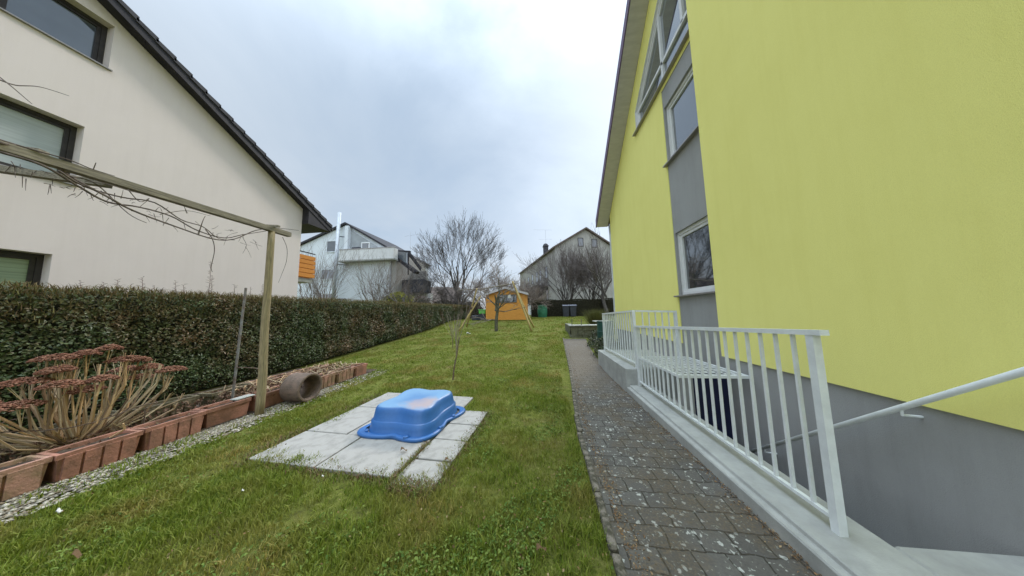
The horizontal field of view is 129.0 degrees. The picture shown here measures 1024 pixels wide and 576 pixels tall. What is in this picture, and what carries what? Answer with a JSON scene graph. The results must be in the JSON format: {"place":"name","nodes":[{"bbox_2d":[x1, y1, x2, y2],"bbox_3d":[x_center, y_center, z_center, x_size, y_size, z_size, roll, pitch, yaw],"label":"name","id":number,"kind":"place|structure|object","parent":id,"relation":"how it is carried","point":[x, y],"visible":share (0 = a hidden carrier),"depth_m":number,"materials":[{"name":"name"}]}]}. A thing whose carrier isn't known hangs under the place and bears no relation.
{"place":"outdoors","nodes":[
{"label":"outdoors","id":0,"kind":"place"},
{"bbox_2d":[0,315,621,575],"bbox_3d":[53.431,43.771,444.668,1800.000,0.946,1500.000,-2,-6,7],"label":"lawn ground","id":1,"kind":"structure","parent":0,"point":[304,512],"depth_m":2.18,"materials":[{"name":"green plant"}]},
{"bbox_2d":[71,549,81,557],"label":"fallen leaf","id":2,"kind":"object","parent":1,"relation":"on","point":[77,553],"visible":1,"depth_m":1.52,"materials":[{"name":"brown plant"}]},
{"bbox_2d":[0,140,291,415],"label":"trellis frame","id":3,"kind":"object","parent":1,"relation":"on","point":[94,176],"visible":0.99,"depth_m":3.07,"materials":[{"name":"wood"}]},
{"bbox_2d":[0,77,298,282],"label":"dead vine","id":4,"kind":"object","parent":3,"relation":"hanging from","point":[75,180],"visible":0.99,"depth_m":2.49,"materials":[{"name":"brown plant"}]},
{"bbox_2d":[0,0,333,298],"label":"cream house","id":5,"kind":"structure","parent":1,"relation":"on","point":[140,104],"depth_m":5.97,"materials":[{"name":"beige paint"}]},
{"bbox_2d":[0,250,44,288],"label":"window","id":6,"kind":"structure","parent":5,"relation":"in","point":[14,266],"depth_m":4.85,"materials":[{"name":"green glass"}]},
{"bbox_2d":[0,97,79,186],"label":"window","id":7,"kind":"structure","parent":5,"relation":"in","point":[20,125],"depth_m":5.02,"materials":[{"name":"glass"}]},
{"bbox_2d":[0,0,112,71],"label":"window","id":8,"kind":"structure","parent":5,"relation":"in","point":[61,21],"depth_m":5.38,"materials":[{"name":"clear glass"}]},
{"bbox_2d":[0,386,342,515],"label":"gravel strip","id":9,"kind":"object","parent":1,"relation":"on","point":[201,437],"visible":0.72,"depth_m":2.86,"materials":[{"name":"grey gravel"}]},
{"bbox_2d":[0,368,375,501],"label":"soil bed","id":10,"kind":"object","parent":1,"relation":"on","point":[44,483],"visible":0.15,"depth_m":4.14,"materials":[{"name":"soil"}]},
{"bbox_2d":[0,455,52,500],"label":"planter trough","id":11,"kind":"object","parent":10,"relation":"on","point":[22,477],"visible":0.98,"depth_m":2.13,"materials":[{"name":"ceramic"}]},
{"bbox_2d":[0,410,126,460],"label":"soil","id":12,"kind":"structure","parent":10,"relation":"on","point":[55,426],"depth_m":2.74,"materials":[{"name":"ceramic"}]},
{"bbox_2d":[0,397,157,462],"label":"plant support","id":13,"kind":"object","parent":10,"relation":"on","point":[8,431],"visible":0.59,"depth_m":2.62,"materials":[{"name":"metal"}]},
{"bbox_2d":[0,344,187,454],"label":"dried sedum","id":14,"kind":"object","parent":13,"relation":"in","point":[58,414],"visible":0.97,"depth_m":2.68,"materials":[{"name":"brown plant"}]},
{"bbox_2d":[36,429,143,481],"bbox_3d":[-4.298,1.706,2.507,0.265,0.267,0.500,-2,-6,8],"label":"planter trough","id":15,"kind":"object","parent":10,"relation":"on","point":[78,458],"visible":0.91,"depth_m":2.44,"materials":[{"name":"ceramic"}]},
{"bbox_2d":[0,395,253,464],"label":"dry rosettes","id":16,"kind":"object","parent":10,"relation":"on","point":[107,431],"visible":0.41,"depth_m":2.90,"materials":[{"name":"brown plant"}]},
{"bbox_2d":[128,395,199,427],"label":"soil","id":17,"kind":"structure","parent":10,"relation":"on","point":[190,398],"depth_m":3.63,"materials":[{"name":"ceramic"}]},
{"bbox_2d":[127,411,206,450],"bbox_3d":[-4.246,1.756,3.022,0.267,0.264,0.520,-2,-6,6],"label":"planter trough","id":18,"kind":"object","parent":10,"relation":"on","point":[170,429],"visible":0.9,"depth_m":2.96,"materials":[{"name":"plastic"}]},
{"bbox_2d":[192,397,251,427],"bbox_3d":[-4.201,1.807,3.548,0.260,0.260,0.500,-2,-6,9],"label":"planter trough","id":19,"kind":"object","parent":10,"relation":"on","point":[219,414],"visible":0.82,"depth_m":3.50,"materials":[{"name":"ceramic"}]},
{"bbox_2d":[230,394,254,400],"bbox_3d":[-4.137,1.679,3.755,0.130,0.017,0.240,-2,-6,7],"label":"flat stone","id":20,"kind":"object","parent":19,"relation":"on","point":[241,397],"visible":1,"depth_m":3.72,"materials":[{"name":"stone"}]},
{"bbox_2d":[197,383,252,406],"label":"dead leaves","id":21,"kind":"object","parent":10,"relation":"on","point":[211,396],"visible":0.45,"depth_m":4.05,"materials":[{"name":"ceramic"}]},
{"bbox_2d":[231,288,257,397],"bbox_3d":[-4.307,0.986,4.068,0.559,2.001,0.072,-1,-6,2],"label":"metal rod","id":22,"kind":"object","parent":10,"relation":"on","point":[238,343],"visible":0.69,"depth_m":4.06,"materials":[{"name":"grey metal"}]},
{"bbox_2d":[242,385,283,410],"bbox_3d":[-4.124,1.862,4.121,0.260,0.267,0.540,-2,-6,5],"label":"planter trough","id":23,"kind":"object","parent":10,"relation":"on","point":[272,399],"visible":0.36,"depth_m":4.07,"materials":[{"name":"ceramic"}]},
{"bbox_2d":[245,373,292,392],"bbox_3d":[-4.877,1.953,4.951,0.266,0.270,0.720,-2,-6,7],"label":"planter trough","id":24,"kind":"object","parent":10,"relation":"on","point":[271,378],"visible":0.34,"depth_m":4.97,"materials":[{"name":"ceramic"}]},
{"bbox_2d":[288,365,328,373],"bbox_3d":[-4.752,2.028,5.738,0.266,0.270,0.770,-2,-6,9],"label":"planter trough","id":25,"kind":"object","parent":10,"relation":"on","point":[311,368],"visible":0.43,"depth_m":5.77,"materials":[{"name":"ceramic"}]},
{"bbox_2d":[320,372,336,388],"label":"planter trough","id":26,"kind":"object","parent":10,"relation":"on","point":[328,380],"visible":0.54,"depth_m":5.18,"materials":[{"name":"ceramic"}]},
{"bbox_2d":[328,367,354,382],"bbox_3d":[-3.944,2.008,5.643,0.266,0.260,0.520,-2,-6,6],"label":"planter trough","id":27,"kind":"object","parent":10,"relation":"on","point":[342,376],"visible":0.75,"depth_m":5.59,"materials":[{"name":"ceramic"}]},
{"bbox_2d":[346,363,367,376],"bbox_3d":[-3.881,2.054,6.117,0.266,0.260,0.420,-2,-6,8],"label":"planter trough","id":28,"kind":"object","parent":10,"relation":"on","point":[359,369],"visible":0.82,"depth_m":6.07,"materials":[{"name":"ceramic"}]},
{"bbox_2d":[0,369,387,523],"bbox_3d":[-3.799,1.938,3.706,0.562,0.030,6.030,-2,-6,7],"label":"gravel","id":29,"kind":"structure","parent":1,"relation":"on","point":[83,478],"depth_m":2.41,"materials":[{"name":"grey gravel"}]},
{"bbox_2d":[0,279,469,432],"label":"clipped hedge","id":30,"kind":"object","parent":1,"relation":"on","point":[196,333],"visible":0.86,"depth_m":4.71,"materials":[{"name":"green plant"}]},
{"bbox_2d":[207,262,212,292],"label":"hedge sprig","id":31,"kind":"object","parent":30,"relation":"attached to","point":[210,277],"visible":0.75,"depth_m":5.44,"materials":[{"name":"plant"}]},
{"bbox_2d":[207,361,361,398],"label":"dead leaves","id":32,"kind":"object","parent":1,"relation":"on","point":[242,392],"depth_m":4.69,"materials":[{"name":"brown plant"}]},
{"bbox_2d":[279,373,322,401],"bbox_3d":[-3.738,1.761,4.347,0.360,0.482,0.481,-2,-6,7],"label":"concrete ring","id":33,"kind":"object","parent":1,"relation":"on","point":[290,386],"visible":1,"depth_m":4.24,"materials":[{"name":"concrete"}]},
{"bbox_2d":[248,431,360,469],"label":"paving slab","id":34,"kind":"structure","parent":1,"relation":"on","point":[326,445],"depth_m":2.76,"materials":[{"name":"concrete"}]},
{"bbox_2d":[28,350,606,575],"bbox_3d":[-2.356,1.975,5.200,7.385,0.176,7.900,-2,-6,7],"label":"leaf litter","id":35,"kind":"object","parent":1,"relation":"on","point":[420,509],"visible":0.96,"depth_m":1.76,"materials":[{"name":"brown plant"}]},
{"bbox_2d":[43,349,613,575],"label":"clover","id":36,"kind":"object","parent":1,"relation":"on","point":[435,561],"visible":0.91,"depth_m":1.64,"materials":[{"name":"green plant"}]},
{"bbox_2d":[297,235,366,300],"bbox_3d":[-17.945,-0.999,23.233,8.218,8.482,7.117,2,-7,-32],"label":"bare shrub","id":37,"kind":"object","parent":1,"relation":"on","point":[316,289],"visible":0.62,"depth_m":22.82,"materials":[{"name":"brown plant"}]},
{"bbox_2d":[308,407,375,434],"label":"paving slab","id":38,"kind":"structure","parent":1,"relation":"on","point":[350,421],"depth_m":3.38,"materials":[{"name":"concrete"}]},
{"bbox_2d":[226,392,494,503],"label":"moss tufts","id":39,"kind":"object","parent":1,"relation":"on","point":[394,476],"visible":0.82,"depth_m":2.34,"materials":[{"name":"green plant"}]},
{"bbox_2d":[297,212,432,303],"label":"white house","id":40,"kind":"structure","parent":1,"relation":"on","point":[352,235],"depth_m":26.52,"materials":[{"name":"white paint"}]},
{"bbox_2d":[320,269,337,279],"bbox_3d":[-20.074,-1.496,26.811,2.000,1.200,0.090,-2,-6,7],"label":"window","id":41,"kind":"structure","parent":40,"relation":"in","point":[328,274],"depth_m":26.80,"materials":[{"name":"grey glass"}]},
{"bbox_2d":[326,240,335,252],"bbox_3d":[-19.960,-4.611,27.097,1.350,1.350,0.090,-2,-6,7],"label":"window","id":42,"kind":"structure","parent":40,"relation":"in","point":[332,242],"depth_m":27.09,"materials":[{"name":"glass"}]},
{"bbox_2d":[361,242,369,247],"bbox_3d":[-15.875,-4.549,26.489,1.000,0.850,0.090,-2,-6,7],"label":"window","id":43,"kind":"structure","parent":40,"relation":"in","point":[363,244],"depth_m":26.48,"materials":[{"name":"white plastic"}]},
{"bbox_2d":[315,438,425,479],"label":"paving slab","id":44,"kind":"structure","parent":1,"relation":"on","point":[360,454],"depth_m":2.56,"materials":[{"name":"concrete"}]},
{"bbox_2d":[335,245,422,301],"bbox_3d":[-12.577,-0.482,22.649,7.186,7.125,9.026,-2,-6,7],"label":"bare shrub","id":45,"kind":"object","parent":1,"relation":"on","point":[378,286],"visible":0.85,"depth_m":22.21,"materials":[{"name":"brown plant"}]},
{"bbox_2d":[359,392,400,407],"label":"paving slab","id":46,"kind":"structure","parent":1,"relation":"on","point":[375,402],"depth_m":4.25,"materials":[{"name":"concrete"}]},
{"bbox_2d":[379,291,415,302],"bbox_3d":[-10.900,1.756,23.422,4.764,3.021,3.387,-2,-6,7],"label":"conifer bush","id":47,"kind":"object","parent":1,"relation":"on","point":[399,298],"visible":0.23,"depth_m":22.86,"materials":[{"name":"plant"}]},
{"bbox_2d":[348,413,456,442],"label":"paving slab","id":48,"kind":"structure","parent":1,"relation":"on","point":[354,432],"depth_m":3.12,"materials":[{"name":"concrete"}]},
{"bbox_2d":[357,388,464,442],"bbox_3d":[-1.324,1.684,3.397,1.114,0.321,1.077,-2,-6,12],"label":"sand tub","id":49,"kind":"object","parent":48,"relation":"on","point":[416,415],"visible":1,"depth_m":3.04,"materials":[{"name":"blue plastic"}]},
{"bbox_2d":[363,265,445,302],"bbox_3d":[-9.389,0.681,21.649,6.635,5.417,7.883,3,-7,-37],"label":"fruit tree","id":50,"kind":"object","parent":1,"relation":"on","point":[407,292],"visible":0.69,"depth_m":20.81,"materials":[{"name":"brown plant"}]},
{"bbox_2d":[390,459,450,489],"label":"paving slab","id":51,"kind":"structure","parent":1,"relation":"on","point":[418,467],"depth_m":2.32,"materials":[{"name":"concrete"}]},
{"bbox_2d":[411,295,432,303],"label":"mauve bush","id":52,"kind":"object","parent":1,"relation":"on","point":[421,298],"visible":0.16,"depth_m":23.12,"materials":[{"name":"plant"}]},
{"bbox_2d":[416,439,465,462],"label":"paving slab","id":53,"kind":"structure","parent":1,"relation":"on","point":[434,451],"depth_m":2.64,"materials":[{"name":"concrete"}]},
{"bbox_2d":[421,245,469,300],"bbox_3d":[-7.293,-0.821,30.015,8.529,9.058,4.357,2,-7,-32],"label":"bare tree","id":54,"kind":"object","parent":1,"relation":"on","point":[451,284],"visible":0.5,"depth_m":29.28,"materials":[{"name":"brown plant"}]},
{"bbox_2d":[431,287,460,303],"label":"house","id":55,"kind":"structure","parent":1,"relation":"on","point":[433,292],"depth_m":39.01,"materials":[{"name":"paint"}]},
{"bbox_2d":[430,284,471,308],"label":"bare tree","id":56,"kind":"object","parent":1,"relation":"on","point":[457,294],"visible":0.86,"depth_m":21.71,"materials":[{"name":"brown plant"}]},
{"bbox_2d":[403,208,507,303],"bbox_3d":[-6.602,-2.905,26.949,12.468,12.574,8.009,-3,-6,17],"label":"bare tree","id":57,"kind":"object","parent":1,"relation":"on","point":[482,256],"visible":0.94,"depth_m":26.77,"materials":[{"name":"brown plant"}]},
{"bbox_2d":[435,424,477,440],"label":"paving slab","id":58,"kind":"structure","parent":1,"relation":"on","point":[451,431],"depth_m":3.04,"materials":[{"name":"concrete"}]},
{"bbox_2d":[443,296,473,379],"bbox_3d":[-1.260,1.131,5.777,0.529,1.936,0.558,-4,-6,29],"label":"sapling","id":59,"kind":"object","parent":1,"relation":"on","point":[456,328],"visible":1,"depth_m":5.75,"materials":[{"name":"plant"}]},
{"bbox_2d":[453,396,473,412],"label":"paving slab","id":60,"kind":"structure","parent":1,"relation":"on","point":[461,401],"depth_m":4.16,"materials":[{"name":"concrete"}]},
{"bbox_2d":[450,410,486,426],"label":"paving slab","id":61,"kind":"structure","parent":1,"relation":"on","point":[467,417],"depth_m":3.43,"materials":[{"name":"concrete"}]},
{"bbox_2d":[464,299,485,318],"bbox_3d":[-4.241,2.192,24.995,3.919,2.202,2.139,-2,-6,7],"label":"mauve bush","id":62,"kind":"object","parent":1,"relation":"on","point":[475,311],"visible":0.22,"depth_m":24.34,"materials":[{"name":"plant"}]},
{"bbox_2d":[472,309,485,319],"bbox_3d":[-2.518,2.057,18.721,1.120,0.810,0.480,-2,-6,7],"label":"lime box","id":63,"kind":"object","parent":1,"relation":"on","point":[480,316],"visible":0.77,"depth_m":18.53,"materials":[{"name":"plastic"}]},
{"bbox_2d":[452,273,509,307],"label":"bare tree","id":64,"kind":"object","parent":1,"relation":"on","point":[474,288],"visible":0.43,"depth_m":23.62,"materials":[{"name":"brown plant"}]},
{"bbox_2d":[459,281,534,331],"bbox_3d":[-0.976,1.049,14.183,4.502,2.899,0.912,-2,-6,7],"label":"swing frame","id":65,"kind":"object","parent":1,"relation":"on","point":[519,298],"visible":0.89,"depth_m":14.15,"materials":[{"name":"brown wood"}]},
{"bbox_2d":[467,259,540,330],"bbox_3d":[-0.644,0.316,13.919,3.599,4.272,2.926,2,-6,-30],"label":"orchard tree","id":66,"kind":"object","parent":1,"relation":"on","point":[496,304],"visible":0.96,"depth_m":14.14,"materials":[{"name":"brown plant"}]},
{"bbox_2d":[471,273,539,298],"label":"bare tree","id":67,"kind":"object","parent":1,"relation":"on","point":[511,284],"visible":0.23,"depth_m":24.63,"materials":[{"name":"brown plant"}]},
{"bbox_2d":[483,287,529,319],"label":"garden shed","id":68,"kind":"structure","parent":1,"relation":"on","point":[518,314],"depth_m":18.12,"materials":[{"name":"orange wood"}]},
{"bbox_2d":[497,294,516,302],"bbox_3d":[-0.380,0.791,18.181,1.470,0.580,0.060,-2,-6,7],"label":"window","id":69,"kind":"structure","parent":68,"relation":"in","point":[514,299],"depth_m":18.15,"materials":[{"name":"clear glass"}]},
{"bbox_2d":[506,275,552,309],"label":"bare tree","id":70,"kind":"object","parent":1,"relation":"on","point":[532,295],"visible":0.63,"depth_m":21.78,"materials":[{"name":"brown plant"}]},
{"bbox_2d":[514,279,548,299],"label":"bare tree","id":71,"kind":"object","parent":1,"relation":"on","point":[542,288],"visible":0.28,"depth_m":26.99,"materials":[{"name":"brown plant"}]},
{"bbox_2d":[537,305,546,317],"bbox_3d":[2.900,2.217,23.316,0.924,1.180,0.924,-2,-6,7],"label":"compost barrel","id":72,"kind":"object","parent":1,"relation":"on","point":[542,311],"visible":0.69,"depth_m":22.92,"materials":[{"name":"green plastic"}]},
{"bbox_2d":[516,239,600,299],"bbox_3d":[4.788,-1.112,26.930,9.413,8.552,6.336,-2,-6,7],"label":"bare tree","id":73,"kind":"object","parent":1,"relation":"on","point":[572,277],"visible":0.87,"depth_m":25.98,"materials":[{"name":"brown plant"}]},
{"bbox_2d":[518,227,612,314],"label":"grey house","id":74,"kind":"structure","parent":1,"relation":"on","point":[582,235],"depth_m":33.10,"materials":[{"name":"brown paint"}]},
{"bbox_2d":[562,305,568,316],"bbox_3d":[5.157,2.182,23.416,0.640,1.177,0.767,-2,-6,7],"label":"wheelie bin","id":75,"kind":"object","parent":1,"relation":"on","point":[565,308],"visible":1,"depth_m":23.11,"materials":[{"name":"grey plastic"}]},
{"bbox_2d":[530,298,613,316],"bbox_3d":[6.048,2.026,24.849,8.375,1.895,1.141,-2,-6,7],"label":"clipped hedge","id":76,"kind":"object","parent":1,"relation":"on","point":[555,309],"visible":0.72,"depth_m":24.44,"materials":[{"name":"green plant"}]},
{"bbox_2d":[569,304,576,316],"bbox_3d":[5.822,2.162,23.338,0.640,1.177,0.767,-2,-6,7],"label":"wheelie bin","id":77,"kind":"object","parent":1,"relation":"on","point":[572,308],"visible":0.97,"depth_m":23.04,"materials":[{"name":"grey plastic"}]},
{"bbox_2d":[573,402,578,415],"bbox_3d":[0.977,1.895,3.727,0.054,0.128,0.490,0,-5,11],"label":"edging stone","id":78,"kind":"object","parent":1,"relation":"on","point":[575,408],"visible":0.52,"depth_m":3.71,"materials":[{"name":"stone"}]},
{"bbox_2d":[574,414,581,432],"bbox_3d":[0.874,1.836,3.234,0.054,0.128,0.490,-3,-6,9],"label":"edging stone","id":79,"kind":"object","parent":1,"relation":"on","point":[577,423],"visible":0.67,"depth_m":3.19,"materials":[{"name":"concrete"}]},
{"bbox_2d":[565,323,596,337],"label":"terrace wall","id":80,"kind":"structure","parent":1,"relation":"on","point":[579,331],"depth_m":11.07,"materials":[{"name":"concrete"}]},
{"bbox_2d":[553,237,611,298],"bbox_3d":[8.873,-1.373,26.100,7.028,8.746,7.924,2,-6,-29],"label":"bare tree","id":81,"kind":"object","parent":1,"relation":"on","point":[594,277],"visible":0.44,"depth_m":25.90,"materials":[{"name":"brown plant"}]},
{"bbox_2d":[577,432,588,458],"bbox_3d":[0.793,1.798,2.737,0.054,0.128,0.490,-1,-5,7],"label":"edging stone","id":82,"kind":"object","parent":1,"relation":"on","point":[583,446],"visible":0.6,"depth_m":2.69,"materials":[{"name":"concrete"}]},
{"bbox_2d":[565,222,611,315],"bbox_3d":[9.042,-1.830,24.537,7.534,9.377,6.710,-2,-6,7],"label":"bare tree","id":83,"kind":"object","parent":1,"relation":"on","point":[603,295],"visible":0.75,"depth_m":24.02,"materials":[{"name":"brown plant"}]},
{"bbox_2d":[585,456,599,495],"bbox_3d":[0.731,1.746,2.238,0.054,0.128,0.490,0,-6,8],"label":"edging stone","id":84,"kind":"object","parent":1,"relation":"on","point":[591,473],"visible":0.62,"depth_m":2.20,"materials":[{"name":"concrete"}]},
{"bbox_2d":[588,329,596,340],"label":"shrub","id":85,"kind":"object","parent":1,"relation":"on","point":[594,333],"visible":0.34,"depth_m":10.42,"materials":[{"name":"green plant"}]},
{"bbox_2d":[586,336,601,348],"bbox_3d":[3.236,1.960,8.937,0.961,0.455,1.688,-2,-6,7],"label":"shrub","id":86,"kind":"object","parent":1,"relation":"on","point":[593,341],"visible":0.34,"depth_m":8.89,"materials":[{"name":"green plant"}]},
{"bbox_2d":[579,308,612,323],"bbox_3d":[4.464,1.615,12.768,2.137,1.215,2.407,-7,-8,44],"label":"grass tuft","id":87,"kind":"object","parent":1,"relation":"on","point":[596,316],"visible":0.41,"depth_m":12.67,"materials":[{"name":"plant"}]},
{"bbox_2d":[597,320,613,343],"bbox_3d":[3.342,1.654,8.748,0.555,0.980,0.555,-2,-6,7],"label":"water butt","id":88,"kind":"object","parent":1,"relation":"on","point":[599,329],"visible":0.36,"depth_m":8.60,"materials":[{"name":"green plastic"}]},
{"bbox_2d":[594,492,618,555],"bbox_3d":[0.666,1.694,1.740,0.054,0.128,0.490,-4,-7,8],"label":"edging stone","id":89,"kind":"object","parent":1,"relation":"on","point":[608,532],"visible":0.64,"depth_m":1.68,"materials":[{"name":"concrete"}]},
{"bbox_2d":[593,335,624,357],"bbox_3d":[2.935,1.777,7.470,0.933,0.711,1.483,-2,-6,7],"label":"shrub","id":90,"kind":"object","parent":1,"relation":"on","point":[600,345],"visible":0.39,"depth_m":7.44,"materials":[{"name":"green plant"}]},
{"bbox_2d":[612,553,626,575],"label":"edging stone","id":91,"kind":"object","parent":1,"relation":"on","point":[619,567],"visible":0.79,"depth_m":1.42,"materials":[{"name":"concrete"}]},
{"bbox_2d":[627,385,935,575],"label":"kerb wall","id":92,"kind":"structure","parent":1,"relation":"on","point":[798,524],"depth_m":1.67,"materials":[{"name":"grey concrete"}]},
{"bbox_2d":[634,326,848,537],"bbox_3d":[2.119,1.013,2.963,0.052,1.222,3.054,-2,-6,6],"label":"railing","id":93,"kind":"object","parent":92,"relation":"on","point":[834,512],"visible":1,"depth_m":1.89,"materials":[{"name":"white metal"}]},
{"bbox_2d":[596,0,1023,555],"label":"yellow house","id":94,"kind":"structure","parent":1,"relation":"on","point":[848,175],"depth_m":2.01,"materials":[{"name":"yellow render"},{"name":"grey render"}]},
{"bbox_2d":[632,0,689,136],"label":"window","id":95,"kind":"structure","parent":94,"relation":"in","point":[670,34],"depth_m":5.46,"materials":[{"name":"white plastic"}]},
{"bbox_2d":[663,67,698,167],"bbox_3d":[3.290,-3.348,4.672,0.190,1.310,1.460,-2,-6,7],"label":"window","id":96,"kind":"structure","parent":94,"relation":"in","point":[682,119],"depth_m":4.83,"materials":[{"name":"glass"}]},
{"bbox_2d":[639,356,748,378],"bbox_3d":[2.622,1.184,3.735,0.825,0.035,1.330,-2,-6,7],"label":"white grating","id":97,"kind":"object","parent":94,"relation":"attached to","point":[733,374],"visible":0.61,"depth_m":3.47,"materials":[{"name":"paint"}]},
{"bbox_2d":[674,216,714,296],"bbox_3d":[3.344,-0.537,4.395,0.190,1.320,1.460,-2,-6,7],"label":"window","id":98,"kind":"structure","parent":94,"relation":"in","point":[696,267],"depth_m":4.55,"materials":[{"name":"glass"}]},
{"bbox_2d":[678,371,732,438],"bbox_3d":[2.741,2.138,3.367,0.635,1.900,0.137,-2,-6,7],"label":"basement door","id":99,"kind":"structure","parent":94,"relation":"attached to","point":[717,406],"depth_m":3.42,"materials":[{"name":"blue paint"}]},
{"bbox_2d":[691,371,732,438],"bbox_3d":[2.821,2.138,3.387,0.482,1.900,0.050,-2,-6,7],"label":"door leaf","id":100,"kind":"structure","parent":99,"relation":"in","point":[715,380],"depth_m":3.41,"materials":[{"name":"blue paint"}]},
{"bbox_2d":[749,367,1023,453],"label":"handrail","id":101,"kind":"object","parent":94,"relation":"attached to","point":[987,382],"visible":0.85,"depth_m":1.60,"materials":[{"name":"white metal"}]},
{"bbox_2d":[895,546,1023,575],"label":"basement stairs","id":102,"kind":"structure","parent":1,"relation":"on","point":[945,563],"depth_m":1.29,"materials":[{"name":"grey concrete"}]},
{"bbox_2d":[123,0,626,307],"label":"sky","id":103,"kind":"structure","parent":0,"point":[393,117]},
{"bbox_2d":[564,339,819,575],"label":"path","id":104,"kind":"structure","parent":0,"point":[685,514],"depth_m":1.91,"materials":[{"name":"grey stone"}]},
{"bbox_2d":[598,350,699,399],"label":"concrete block","id":105,"kind":"structure","parent":104,"relation":"on","point":[621,371],"depth_m":4.69,"materials":[{"name":"grey concrete"}]},
{"bbox_2d":[602,310,636,367],"bbox_3d":[2.386,1.048,5.562,0.052,1.072,2.087,-2,-6,5],"label":"railing","id":106,"kind":"object","parent":105,"relation":"on","point":[632,322],"visible":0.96,"depth_m":5.32,"materials":[{"name":"white metal"}]},
{"bbox_2d":[635,310,680,368],"bbox_3d":[2.688,0.938,4.504,0.714,1.072,0.052,-2,-6,7],"label":"railing","id":107,"kind":"object","parent":105,"relation":"on","point":[676,330],"visible":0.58,"depth_m":4.50,"materials":[{"name":"white metal"}]},
{"bbox_2d":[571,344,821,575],"bbox_3d":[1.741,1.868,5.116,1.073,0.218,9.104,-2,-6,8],"label":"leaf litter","id":108,"kind":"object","parent":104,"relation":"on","point":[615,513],"visible":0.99,"depth_m":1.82,"materials":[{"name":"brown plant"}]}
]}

